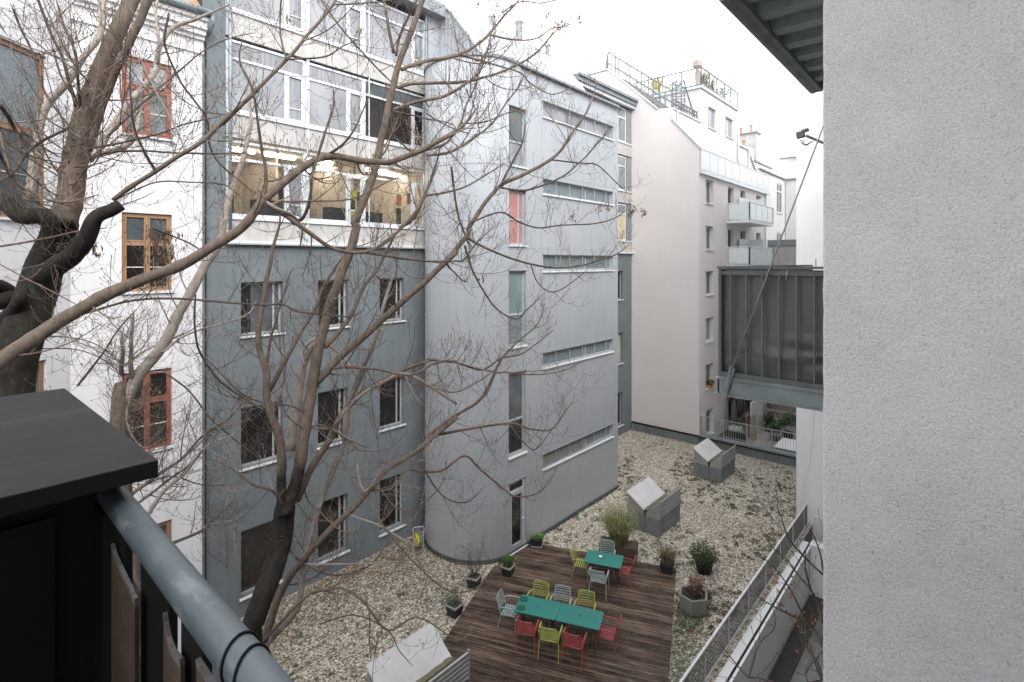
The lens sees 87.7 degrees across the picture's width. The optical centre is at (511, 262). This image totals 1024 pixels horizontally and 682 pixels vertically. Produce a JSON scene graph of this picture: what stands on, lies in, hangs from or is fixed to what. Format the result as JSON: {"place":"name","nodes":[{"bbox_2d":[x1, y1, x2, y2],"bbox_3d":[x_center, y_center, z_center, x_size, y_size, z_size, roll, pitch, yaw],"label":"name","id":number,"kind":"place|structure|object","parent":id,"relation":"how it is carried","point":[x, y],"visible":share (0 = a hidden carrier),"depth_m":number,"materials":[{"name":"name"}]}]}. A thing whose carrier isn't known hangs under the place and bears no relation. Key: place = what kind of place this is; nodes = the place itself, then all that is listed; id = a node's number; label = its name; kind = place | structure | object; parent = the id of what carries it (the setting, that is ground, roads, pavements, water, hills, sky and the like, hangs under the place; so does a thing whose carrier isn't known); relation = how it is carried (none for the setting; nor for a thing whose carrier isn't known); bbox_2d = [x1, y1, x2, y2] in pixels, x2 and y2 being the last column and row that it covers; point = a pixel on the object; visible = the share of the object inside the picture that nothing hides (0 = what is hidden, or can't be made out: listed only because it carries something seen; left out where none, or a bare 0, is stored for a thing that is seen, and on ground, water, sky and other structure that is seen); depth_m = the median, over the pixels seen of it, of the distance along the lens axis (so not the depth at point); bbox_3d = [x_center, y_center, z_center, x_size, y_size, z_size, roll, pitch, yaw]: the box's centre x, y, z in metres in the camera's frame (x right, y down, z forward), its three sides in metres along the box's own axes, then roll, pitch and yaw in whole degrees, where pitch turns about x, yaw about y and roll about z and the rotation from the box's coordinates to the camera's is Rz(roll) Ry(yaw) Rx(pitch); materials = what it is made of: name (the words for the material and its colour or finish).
{"place":"outdoors","nodes":[
{"label":"outdoors","id":0,"kind":"place"},
{"bbox_2d":[0,0,214,652],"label":"white apartment house","id":1,"kind":"structure","parent":0,"point":[139,216],"depth_m":13.15,"materials":[{"name":"paint"}]},
{"bbox_2d":[0,38,43,219],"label":"window","id":2,"kind":"structure","parent":1,"relation":"in","point":[7,64],"depth_m":10.96,"materials":[{"name":"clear glass"}]},
{"bbox_2d":[36,360,43,391],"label":"window","id":3,"kind":"structure","parent":1,"relation":"in","point":[40,376],"depth_m":11.46,"materials":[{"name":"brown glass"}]},
{"bbox_2d":[119,57,174,141],"bbox_3d":[-9.108,-4.070,13.322,0.180,1.952,1.162,0,0,41],"label":"window","id":4,"kind":"structure","parent":1,"relation":"in","point":[149,64],"depth_m":13.39,"materials":[{"name":"wood"}]},
{"bbox_2d":[122,212,174,294],"bbox_3d":[-9.108,-0.220,13.322,0.180,1.992,1.162,0,0,41],"label":"window","id":5,"kind":"structure","parent":1,"relation":"in","point":[139,220],"depth_m":13.25,"materials":[{"name":"wood"}]},
{"bbox_2d":[122,368,174,452],"bbox_3d":[-9.108,3.730,13.322,0.180,2.052,1.162,0,0,41],"label":"window","id":6,"kind":"structure","parent":1,"relation":"in","point":[158,375],"depth_m":13.51,"materials":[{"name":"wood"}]},
{"bbox_2d":[139,520,170,584],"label":"window","id":7,"kind":"structure","parent":1,"relation":"in","point":[165,526],"depth_m":13.67,"materials":[{"name":"wood"}]},
{"bbox_2d":[212,527,811,681],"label":"garden roof slab","id":8,"kind":"structure","parent":0,"point":[807,538],"depth_m":13.91,"materials":[{"name":"grey paint"}]},
{"bbox_2d":[240,430,812,681],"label":"gravel roof","id":9,"kind":"structure","parent":0,"point":[348,635],"depth_m":17.21,"materials":[{"name":"gravel"}]},
{"bbox_2d":[366,622,469,681],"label":"roof vent box","id":10,"kind":"object","parent":9,"relation":"on","point":[427,666],"visible":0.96,"depth_m":11.88,"materials":[{"name":"metal"}]},
{"bbox_2d":[435,578,464,618],"bbox_3d":[-1.757,9.615,15.351,1.003,0.730,0.831,0,0,41],"label":"potted plant","id":11,"kind":"object","parent":9,"relation":"on","point":[454,611],"visible":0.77,"depth_m":15.07,"materials":[{"name":"green plant"}]},
{"bbox_2d":[454,540,488,588],"bbox_3d":[-1.282,9.370,16.492,1.135,1.220,1.121,0,0,41],"label":"potted plant","id":12,"kind":"object","parent":9,"relation":"on","point":[474,584],"visible":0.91,"depth_m":16.39,"materials":[{"name":"green plant"}]},
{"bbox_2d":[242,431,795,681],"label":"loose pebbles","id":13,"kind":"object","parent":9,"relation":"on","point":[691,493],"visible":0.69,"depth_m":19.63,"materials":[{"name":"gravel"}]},
{"bbox_2d":[424,0,621,565],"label":"zinc clad stair block","id":14,"kind":"structure","parent":9,"relation":"on","point":[585,461],"depth_m":18.93,"materials":[{"name":"metal"}]},
{"bbox_2d":[508,107,527,169],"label":"window","id":15,"kind":"structure","parent":14,"relation":"in","point":[517,126],"depth_m":18.58,"materials":[{"name":"metal"}]},
{"bbox_2d":[508,190,527,246],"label":"window","id":16,"kind":"structure","parent":14,"relation":"in","point":[516,197],"depth_m":18.58,"materials":[{"name":"glass"}]},
{"bbox_2d":[509,271,526,348],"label":"window","id":17,"kind":"structure","parent":14,"relation":"in","point":[513,275],"depth_m":18.58,"materials":[{"name":"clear glass"}]},
{"bbox_2d":[508,371,527,459],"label":"window","id":18,"kind":"structure","parent":14,"relation":"in","point":[515,444],"depth_m":18.58,"materials":[{"name":"glass"}]},
{"bbox_2d":[509,478,527,555],"bbox_3d":[0.185,8.762,18.479,0.210,2.436,0.940,0,0,41],"label":"door","id":19,"kind":"structure","parent":14,"relation":"in","point":[516,512],"depth_m":18.57,"materials":[{"name":"glass"}]},
{"bbox_2d":[542,103,614,140],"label":"window","id":20,"kind":"structure","parent":14,"relation":"in","point":[588,126],"depth_m":21.35,"materials":[{"name":"glass"}]},
{"bbox_2d":[542,180,614,205],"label":"window","id":21,"kind":"structure","parent":14,"relation":"in","point":[575,191],"depth_m":21.36,"materials":[{"name":"clear glass"}]},
{"bbox_2d":[542,255,614,272],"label":"window","id":22,"kind":"structure","parent":14,"relation":"in","point":[586,259],"depth_m":21.31,"materials":[{"name":"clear glass"}]},
{"bbox_2d":[542,339,614,369],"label":"window","id":23,"kind":"structure","parent":14,"relation":"in","point":[602,346],"depth_m":21.37,"materials":[{"name":"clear glass"}]},
{"bbox_2d":[542,425,614,470],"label":"window","id":24,"kind":"structure","parent":14,"relation":"in","point":[561,452],"depth_m":21.28,"materials":[{"name":"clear glass"}]},
{"bbox_2d":[286,441,795,680],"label":"roof weeds","id":25,"kind":"object","parent":9,"relation":"on","point":[710,593],"visible":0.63,"depth_m":19.36,"materials":[{"name":"plant"}]},
{"bbox_2d":[443,543,675,681],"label":"wooden deck","id":26,"kind":"structure","parent":9,"relation":"on","point":[644,608],"depth_m":14.52,"materials":[{"name":"brown wood"}]},
{"bbox_2d":[500,553,515,577],"bbox_3d":[-0.116,9.648,16.999,0.522,0.583,0.513,0,0,41],"label":"potted plant","id":27,"kind":"object","parent":26,"relation":"on","point":[507,566],"visible":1,"depth_m":16.90,"materials":[{"name":"green plant"}]},
{"bbox_2d":[496,588,521,633],"bbox_3d":[-0.096,9.502,14.566,0.609,0.877,0.584,0,0,18],"label":"slatted armchair","id":28,"kind":"object","parent":26,"relation":"on","point":[505,608],"visible":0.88,"depth_m":14.52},
{"bbox_2d":[514,615,539,656],"bbox_3d":[0.377,9.502,13.728,0.584,0.877,0.608,0,0,16],"label":"slatted armchair","id":29,"kind":"object","parent":26,"relation":"on","point":[525,628],"visible":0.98,"depth_m":13.55,"materials":[{"name":"metal"}]},
{"bbox_2d":[530,532,543,547],"bbox_3d":[0.888,9.739,18.759,0.516,0.403,0.478,0,0,6],"label":"potted plant","id":30,"kind":"object","parent":26,"relation":"on","point":[536,539],"visible":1,"depth_m":18.61,"materials":[{"name":"green plant"}]},
{"bbox_2d":[526,580,548,626],"bbox_3d":[0.740,9.502,14.901,0.584,0.877,0.609,0,0,22],"label":"slatted armchair","id":31,"kind":"object","parent":26,"relation":"on","point":[533,589],"visible":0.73,"depth_m":15.10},
{"bbox_2d":[514,595,561,645],"bbox_3d":[0.694,9.574,14.262,1.130,0.743,0.740,0,0,19],"label":"garden table","id":32,"kind":"object","parent":26,"relation":"on","point":[542,608],"visible":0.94,"depth_m":14.23,"materials":[{"name":"teal paint"}]},
{"bbox_2d":[537,621,562,663],"bbox_3d":[0.963,9.502,13.494,0.584,0.877,0.609,0,0,16],"label":"slatted armchair","id":33,"kind":"object","parent":26,"relation":"on","point":[553,636],"visible":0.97,"depth_m":13.32,"materials":[{"name":"metal"}]},
{"bbox_2d":[549,585,571,631],"bbox_3d":[1.349,9.502,14.690,0.584,0.877,0.609,0,0,17],"label":"slatted armchair","id":34,"kind":"object","parent":26,"relation":"on","point":[570,598],"visible":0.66,"depth_m":14.89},
{"bbox_2d":[561,626,587,671],"bbox_3d":[1.546,9.502,13.271,0.584,0.877,0.609,0,0,22],"label":"slatted armchair","id":35,"kind":"object","parent":26,"relation":"on","point":[577,642],"visible":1,"depth_m":13.11,"materials":[{"name":"metal"}]},
{"bbox_2d":[556,603,603,655],"bbox_3d":[1.775,9.574,13.888,1.130,0.743,0.740,0,0,19],"label":"garden table","id":36,"kind":"object","parent":26,"relation":"on","point":[582,617],"visible":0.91,"depth_m":13.87,"materials":[{"name":"teal paint"}]},
{"bbox_2d":[570,545,590,582],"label":"slatted armchair","id":37,"kind":"object","parent":26,"relation":"on","point":[578,560],"visible":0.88,"depth_m":16.77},
{"bbox_2d":[573,589,595,637],"bbox_3d":[1.983,9.502,14.470,0.584,0.877,0.609,0,0,17],"label":"slatted armchair","id":38,"kind":"object","parent":26,"relation":"on","point":[594,604],"visible":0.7,"depth_m":14.68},
{"bbox_2d":[588,567,608,600],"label":"slatted armchair","id":39,"kind":"object","parent":26,"relation":"on","point":[602,576],"visible":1,"depth_m":15.78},
{"bbox_2d":[584,550,623,590],"bbox_3d":[2.857,9.574,16.575,1.130,0.743,0.740,0,0,19],"label":"garden table","id":40,"kind":"object","parent":26,"relation":"on","point":[610,560],"visible":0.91,"depth_m":16.53,"materials":[{"name":"teal paint"}]},
{"bbox_2d":[595,614,620,659],"bbox_3d":[2.486,9.502,13.662,0.609,0.877,0.584,0,0,20],"label":"slatted armchair","id":41,"kind":"object","parent":26,"relation":"on","point":[600,631],"visible":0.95,"depth_m":13.58,"materials":[{"name":"metal"}]},
{"bbox_2d":[614,555,635,590],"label":"slatted armchair","id":42,"kind":"object","parent":26,"relation":"on","point":[625,569],"visible":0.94,"depth_m":16.33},
{"bbox_2d":[655,542,679,574],"bbox_3d":[5.019,9.552,17.152,1.076,0.837,1.046,0,0,24],"label":"potted plant","id":43,"kind":"object","parent":26,"relation":"on","point":[667,558],"visible":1,"depth_m":17.04,"materials":[{"name":"green plant"}]},
{"bbox_2d":[597,503,639,560],"bbox_3d":[3.630,9.131,18.230,1.645,1.738,1.685,0,0,19],"label":"grass planter","id":44,"kind":"object","parent":9,"relation":"on","point":[619,527],"visible":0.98,"depth_m":18.06,"materials":[{"name":"green plant"}]},
{"bbox_2d":[627,477,680,537],"bbox_3d":[5.449,9.344,20.457,1.345,1.353,1.840,0,0,41],"label":"roof vent box","id":45,"kind":"object","parent":9,"relation":"on","point":[657,510],"visible":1,"depth_m":20.04,"materials":[{"name":"metal"}]},
{"bbox_2d":[679,574,707,616],"bbox_3d":[5.232,9.555,15.388,0.762,0.889,0.880,0,0,21],"label":"hexagonal planter","id":46,"kind":"object","parent":9,"relation":"on","point":[693,598],"visible":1,"depth_m":15.27,"materials":[{"name":"concrete"}]},
{"bbox_2d":[670,604,717,681],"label":"weed patch","id":47,"kind":"object","parent":9,"relation":"on","point":[677,644],"visible":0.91,"depth_m":13.96,"materials":[{"name":"green plant"}]},
{"bbox_2d":[687,540,720,575],"bbox_3d":[6.179,9.552,17.210,1.022,0.896,1.001,0,0,41],"label":"potted plant","id":48,"kind":"object","parent":9,"relation":"on","point":[704,561],"visible":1,"depth_m":17.09,"materials":[{"name":"green plant"}]},
{"bbox_2d":[632,423,795,466],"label":"parapet","id":49,"kind":"structure","parent":9,"relation":"on","point":[780,459],"depth_m":28.12,"materials":[{"name":"concrete"}]},
{"bbox_2d":[700,415,795,451],"bbox_3d":[12.337,8.938,27.653,7.050,1.005,0.060,0,0,41],"label":"patio railing","id":50,"kind":"object","parent":49,"relation":"on","point":[747,441],"visible":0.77,"depth_m":27.73,"materials":[{"name":"metal"}]},
{"bbox_2d":[693,438,735,482],"bbox_3d":[9.575,9.344,25.219,1.345,1.353,1.840,0,0,41],"label":"roof vent box","id":51,"kind":"object","parent":9,"relation":"on","point":[713,462],"visible":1,"depth_m":24.78,"materials":[{"name":"metal"}]},
{"bbox_2d":[679,503,807,681],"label":"railing","id":52,"kind":"object","parent":9,"relation":"on","point":[797,527],"visible":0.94,"depth_m":14.71,"materials":[{"name":"metal"}]},
{"bbox_2d":[441,0,795,175],"label":"sky","id":53,"kind":"structure","parent":0,"point":[652,36],"materials":[{"name":"white"}]},
{"bbox_2d":[725,403,795,447],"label":"patio paving","id":54,"kind":"structure","parent":0,"point":[743,420],"depth_m":31.78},
{"bbox_2d":[718,428,745,441],"bbox_3d":[12.213,9.866,29.907,1.100,0.669,2.143,0,0,41],"label":"patio trough","id":55,"kind":"object","parent":54,"relation":"on","point":[736,434],"visible":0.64,"depth_m":30.03,"materials":[{"name":"black paint"}]},
{"bbox_2d":[750,401,762,435],"bbox_3d":[14.721,9.210,32.075,0.110,1.980,2.200,0,0,41],"label":"partition screen","id":56,"kind":"object","parent":54,"relation":"on","point":[756,408],"visible":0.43,"depth_m":32.07,"materials":[{"name":"white paint"}]},
{"bbox_2d":[764,403,795,420],"bbox_3d":[17.733,9.790,35.021,2.100,0.820,0.900,0,0,41],"label":"garden sofa","id":57,"kind":"object","parent":54,"relation":"on","point":[771,409],"visible":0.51,"depth_m":35.12,"materials":[{"name":"wicker"}]},
{"bbox_2d":[767,239,795,264],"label":"yard wall","id":58,"kind":"structure","parent":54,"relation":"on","point":[786,253],"depth_m":41.30,"materials":[{"name":"paint"}]},
{"bbox_2d":[773,411,795,438],"bbox_3d":[16.042,9.428,31.054,1.848,1.544,1.712,0,0,41],"label":"patio shrub","id":59,"kind":"object","parent":54,"relation":"on","point":[789,435],"visible":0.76,"depth_m":30.91,"materials":[{"name":"green plant"}]},
{"bbox_2d":[774,438,795,452],"bbox_3d":[14.657,9.790,27.422,1.834,0.820,1.683,0,0,41],"label":"storage box","id":60,"kind":"object","parent":54,"relation":"on","point":[789,444],"visible":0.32,"depth_m":27.52,"materials":[{"name":"white paint"}]},
{"bbox_2d":[790,608,822,681],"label":"terrace","id":61,"kind":"structure","parent":0,"point":[804,661],"depth_m":15.57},
{"bbox_2d":[715,540,822,681],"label":"side parapet","id":62,"kind":"structure","parent":61,"relation":"on","point":[773,643],"depth_m":15.67,"materials":[{"name":"white paint"}]},
{"bbox_2d":[717,481,823,681],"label":"young tree","id":63,"kind":"object","parent":61,"relation":"on","point":[816,663],"visible":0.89,"depth_m":5.50,"materials":[{"name":"brown plant"}]},
{"bbox_2d":[767,595,822,681],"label":"terrace gutter strip","id":64,"kind":"object","parent":61,"relation":"on","point":[786,664],"depth_m":16.06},
{"bbox_3d":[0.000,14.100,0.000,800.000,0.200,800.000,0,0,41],"label":"courtyard ground","id":65,"kind":"structure","parent":0,"visible":0},
{"bbox_2d":[1,0,278,592],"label":"bare tree","id":66,"kind":"object","parent":65,"relation":"on","point":[120,410],"visible":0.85,"depth_m":10.17,"materials":[{"name":"brown plant"}]},
{"bbox_2d":[0,0,526,681],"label":"bare tree","id":67,"kind":"object","parent":65,"relation":"on","point":[30,320],"visible":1,"depth_m":6.57,"materials":[{"name":"brown plant"}]},
{"bbox_2d":[163,0,652,681],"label":"bare tree","id":68,"kind":"object","parent":65,"relation":"on","point":[301,426],"visible":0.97,"depth_m":9.40,"materials":[{"name":"brown plant"}]},
{"bbox_2d":[197,0,638,618],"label":"grey office building","id":69,"kind":"structure","parent":65,"relation":"on","point":[235,590],"depth_m":16.97,"materials":[{"name":"paint"}]},
{"bbox_2d":[239,400,280,471],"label":"window","id":70,"kind":"structure","parent":69,"relation":"in","point":[258,421],"depth_m":15.49,"materials":[{"name":"glass"}]},
{"bbox_2d":[239,520,282,601],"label":"window","id":71,"kind":"structure","parent":69,"relation":"in","point":[254,545],"depth_m":15.43,"materials":[{"name":"glass"}]},
{"bbox_2d":[241,281,285,337],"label":"window","id":72,"kind":"structure","parent":69,"relation":"in","point":[248,291],"depth_m":15.51,"materials":[{"name":"glass"}]},
{"bbox_2d":[225,139,304,220],"bbox_3d":[-7.167,-2.345,15.616,0.090,2.142,2.312,0,0,41],"label":"window","id":73,"kind":"structure","parent":69,"relation":"in","point":[286,193],"depth_m":16.02,"materials":[{"name":"metal"}]},
{"bbox_2d":[225,37,304,124],"bbox_3d":[-7.167,-5.210,15.616,0.090,2.012,2.312,0,0,41],"label":"window","id":74,"kind":"structure","parent":69,"relation":"in","point":[293,88],"depth_m":15.70,"materials":[{"name":"glass"}]},
{"bbox_2d":[225,0,304,32],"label":"window","id":75,"kind":"structure","parent":69,"relation":"in","point":[288,6],"depth_m":15.88,"materials":[{"name":"glass"}]},
{"bbox_2d":[317,279,347,329],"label":"window","id":76,"kind":"structure","parent":69,"relation":"in","point":[341,305],"depth_m":17.39,"materials":[{"name":"glass"}]},
{"bbox_2d":[317,388,348,449],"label":"window","id":77,"kind":"structure","parent":69,"relation":"in","point":[322,396],"depth_m":17.21,"materials":[{"name":"glass"}]},
{"bbox_2d":[318,494,349,562],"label":"window","id":78,"kind":"structure","parent":69,"relation":"in","point":[322,525],"depth_m":17.29,"materials":[{"name":"glass"}]},
{"bbox_2d":[305,152,363,224],"bbox_3d":[-5.721,-2.345,17.275,0.090,2.142,2.072,0,0,41],"label":"window","id":79,"kind":"structure","parent":69,"relation":"in","point":[347,203],"depth_m":17.57,"materials":[{"name":"metal"}]},
{"bbox_2d":[305,61,363,136],"bbox_3d":[-5.721,-5.210,17.275,0.090,2.012,2.072,0,0,41],"label":"window","id":80,"kind":"structure","parent":69,"relation":"in","point":[346,92],"depth_m":17.26,"materials":[{"name":"glass"}]},
{"bbox_2d":[305,0,363,51],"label":"window","id":81,"kind":"structure","parent":69,"relation":"in","point":[357,23],"depth_m":17.36,"materials":[{"name":"glass"}]},
{"bbox_2d":[379,377,405,431],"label":"window","id":82,"kind":"structure","parent":69,"relation":"in","point":[388,406],"depth_m":19.03,"materials":[{"name":"glass"}]},
{"bbox_2d":[379,473,405,537],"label":"window","id":83,"kind":"structure","parent":69,"relation":"in","point":[396,513],"depth_m":19.03,"materials":[{"name":"glass"}]},
{"bbox_2d":[380,278,405,323],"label":"window","id":84,"kind":"structure","parent":69,"relation":"in","point":[390,300],"depth_m":19.06,"materials":[{"name":"glass"}]},
{"bbox_2d":[364,165,424,227],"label":"window","id":85,"kind":"structure","parent":69,"relation":"in","point":[413,185],"depth_m":19.60,"materials":[{"name":"metal"}]},
{"bbox_2d":[364,79,424,147],"bbox_3d":[-4.157,-5.210,19.068,0.090,2.012,2.672,0,0,41],"label":"window","id":86,"kind":"structure","parent":69,"relation":"in","point":[375,88],"depth_m":19.03,"materials":[{"name":"glass"}]},
{"bbox_2d":[364,0,424,73],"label":"window","id":87,"kind":"structure","parent":69,"relation":"in","point":[419,42],"depth_m":18.90,"materials":[{"name":"glass"}]},
{"bbox_2d":[618,203,625,240],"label":"window","id":88,"kind":"structure","parent":69,"relation":"in","point":[622,218],"depth_m":31.17,"materials":[{"name":"glass"}]},
{"bbox_2d":[618,155,625,189],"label":"window","id":89,"kind":"structure","parent":69,"relation":"in","point":[622,179],"depth_m":31.17,"materials":[{"name":"metal"}]},
{"bbox_2d":[618,108,625,142],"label":"window","id":90,"kind":"structure","parent":69,"relation":"in","point":[622,114],"depth_m":31.26,"materials":[{"name":"metal"}]},
{"bbox_2d":[586,69,795,458],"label":"pink apartment building","id":91,"kind":"structure","parent":65,"relation":"on","point":[701,170],"depth_m":30.91,"materials":[{"name":"paint"}]},
{"bbox_2d":[606,52,696,118],"bbox_3d":[8.440,-10.980,33.566,5.277,4.418,3.580,0,0,41],"label":"roof stair","id":92,"kind":"object","parent":91,"relation":"attached to","point":[652,99],"visible":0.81,"depth_m":31.96,"materials":[{"name":"metal"}]},
{"bbox_2d":[633,67,737,107],"bbox_3d":[12.162,-11.695,37.720,5.234,1.190,6.834,0,0,41],"label":"roof terrace railing","id":93,"kind":"object","parent":91,"relation":"on","point":[717,88],"visible":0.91,"depth_m":35.29,"materials":[{"name":"metal"}]},
{"bbox_2d":[692,54,702,84],"bbox_3d":[11.829,-12.200,33.955,0.643,2.200,0.627,0,0,41],"label":"wrapped sculpture","id":94,"kind":"object","parent":91,"relation":"on","point":[697,62],"visible":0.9,"depth_m":33.81,"materials":[{"name":"fabric"}]},
{"bbox_2d":[728,397,749,424],"bbox_3d":[14.720,9.270,34.796,0.053,1.852,4.992,0,0,41],"label":"patio door","id":95,"kind":"structure","parent":91,"relation":"in","point":[743,405],"depth_m":35.07,"materials":[{"name":"glass"}]},
{"bbox_2d":[726,197,772,226],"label":"glass balcony","id":96,"kind":"structure","parent":91,"relation":"attached to","point":[749,213],"depth_m":32.45,"materials":[{"name":"glass"}]},
{"bbox_2d":[726,239,772,265],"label":"glass balcony","id":97,"kind":"structure","parent":91,"relation":"attached to","point":[751,253],"depth_m":32.45,"materials":[{"name":"glass"}]},
{"bbox_2d":[737,125,795,181],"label":"chimney house","id":98,"kind":"structure","parent":65,"relation":"on","point":[751,139],"depth_m":47.22,"materials":[{"name":"paint"}]},
{"bbox_2d":[757,168,795,239],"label":"white house","id":99,"kind":"structure","parent":65,"relation":"on","point":[781,197],"depth_m":47.24,"materials":[{"name":"paint"}]},
{"bbox_2d":[777,183,783,214],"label":"window","id":100,"kind":"structure","parent":99,"relation":"in","point":[779,187],"depth_m":47.01,"materials":[{"name":"metal"}]},
{"bbox_2d":[796,79,823,542],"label":"white side building","id":101,"kind":"structure","parent":65,"relation":"on","point":[809,423],"depth_m":20.42,"materials":[{"name":"paint"}]},
{"bbox_2d":[823,0,1023,681],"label":"stucco house","id":102,"kind":"structure","parent":65,"relation":"on","point":[923,341],"depth_m":2.70,"materials":[{"name":"paint"}]},
{"bbox_2d":[715,126,823,411],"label":"dark balcony","id":103,"kind":"structure","parent":102,"relation":"attached to","point":[770,333],"depth_m":4.60,"materials":[{"name":"paint"}]},
{"bbox_2d":[719,0,823,93],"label":"overhead balcony","id":104,"kind":"structure","parent":102,"relation":"attached to","point":[787,35],"depth_m":5.61,"materials":[{"name":"grey metal"}]},
{"bbox_2d":[796,128,822,145],"bbox_3d":[2.759,-1.102,4.514,0.259,0.165,0.665,0,0,-19],"label":"security camera","id":105,"kind":"object","parent":102,"relation":"attached to","point":[800,134],"visible":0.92,"depth_m":4.74,"materials":[{"name":"metal"}]},
{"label":"own balcony floor","id":106,"kind":"structure","parent":102,"relation":"attached to","visible":0},
{"bbox_2d":[0,388,157,681],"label":"dark cabinet","id":107,"kind":"object","parent":106,"relation":"on","point":[66,456],"visible":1,"depth_m":1.07,"materials":[{"name":"black paint"}]},
{"bbox_2d":[94,486,293,681],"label":"handrail side","id":108,"kind":"object","parent":106,"relation":"attached to","point":[222,638],"visible":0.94,"depth_m":0.85,"materials":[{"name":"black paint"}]},
{"bbox_2d":[111,543,215,681],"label":"weathered screen","id":109,"kind":"object","parent":108,"relation":"attached to","point":[124,632],"visible":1,"depth_m":0.93,"materials":[{"name":"wood"}]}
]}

